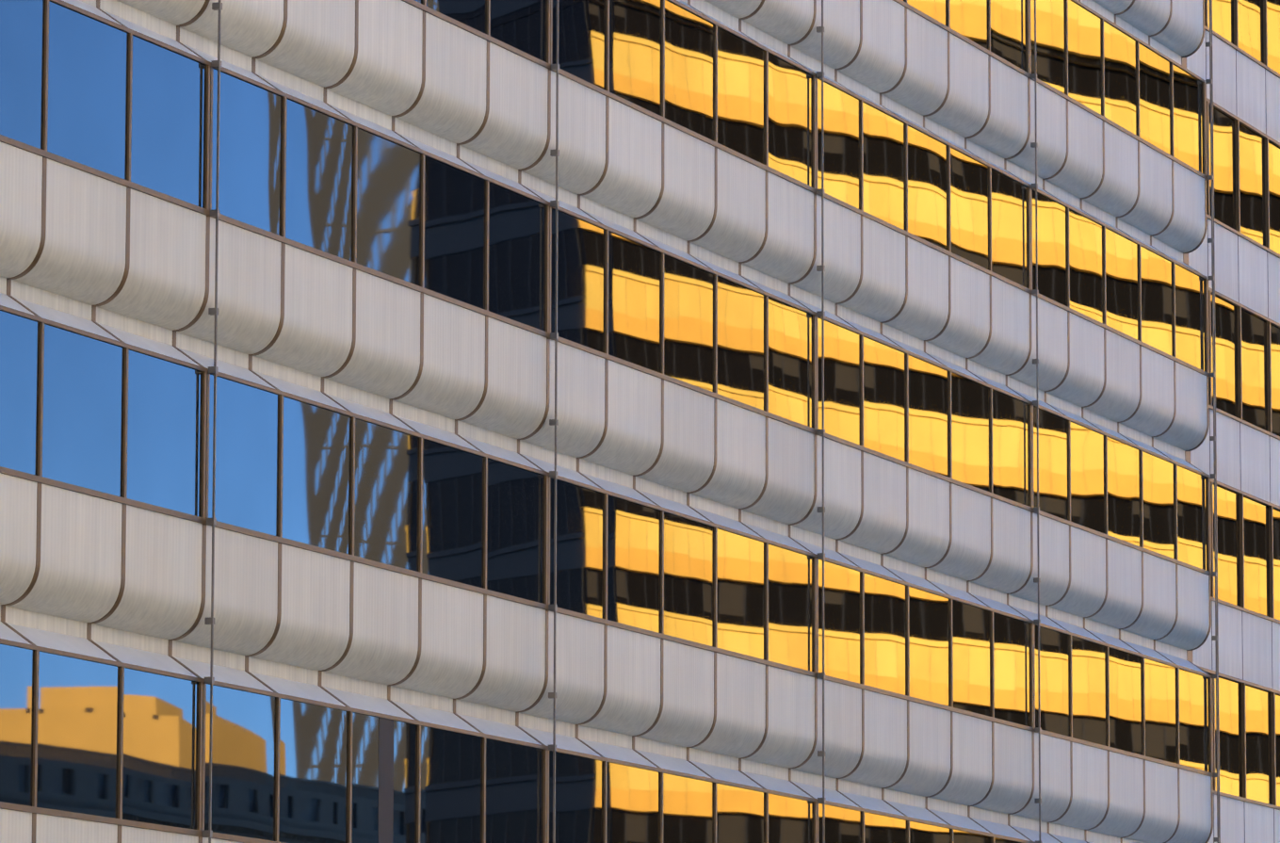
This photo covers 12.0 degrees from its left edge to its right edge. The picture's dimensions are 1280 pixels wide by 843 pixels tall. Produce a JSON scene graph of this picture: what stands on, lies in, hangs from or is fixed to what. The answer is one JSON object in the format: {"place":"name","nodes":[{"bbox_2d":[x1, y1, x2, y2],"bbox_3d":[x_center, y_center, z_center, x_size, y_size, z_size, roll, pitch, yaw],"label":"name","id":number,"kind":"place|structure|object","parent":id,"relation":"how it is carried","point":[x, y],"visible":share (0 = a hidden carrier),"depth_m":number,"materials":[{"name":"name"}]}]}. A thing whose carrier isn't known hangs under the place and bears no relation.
{"place":"outdoors","nodes":[
{"label":"outdoors","id":0,"kind":"place"},
{"bbox_2d":[0,0,1213,842],"bbox_3d":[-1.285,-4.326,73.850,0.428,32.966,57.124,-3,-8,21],"label":"facade cladding panels","id":1,"kind":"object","parent":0,"point":[90,574],"depth_m":75.89,"materials":[{"name":"grey metal"}]},
{"bbox_2d":[0,0,1210,842],"bbox_3d":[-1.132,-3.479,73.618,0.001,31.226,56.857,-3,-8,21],"label":"windows","id":2,"kind":"structure","parent":1,"relation":"in","point":[82,421],"depth_m":74.16,"materials":[{"name":"glass"}]},
{"label":"ground","id":3,"kind":"structure","parent":0,"visible":0},
{"bbox_2d":[1182,0,1279,842],"bbox_3d":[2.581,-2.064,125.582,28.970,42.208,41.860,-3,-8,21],"label":"office wing walls","id":4,"kind":"structure","parent":3,"relation":"on","point":[1246,89],"depth_m":105.88,"materials":[{"name":"grey metal"}]},
{"bbox_2d":[1207,0,1279,806],"bbox_3d":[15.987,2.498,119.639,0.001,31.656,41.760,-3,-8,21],"label":"windows","id":5,"kind":"structure","parent":4,"relation":"in","point":[1255,513],"depth_m":106.18,"materials":[{"name":"yellow glass"}]},
{"bbox_3d":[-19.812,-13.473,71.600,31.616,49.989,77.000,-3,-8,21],"label":"office","id":6,"kind":"object","parent":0,"visible":0},
{"bbox_2d":[202,0,1220,842],"bbox_3d":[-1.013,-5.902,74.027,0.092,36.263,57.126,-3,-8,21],"label":"vertical rails","id":7,"kind":"object","parent":6,"relation":"attached to","point":[212,522],"visible":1,"depth_m":81.96,"materials":[{"name":"silver metal"}]}
]}

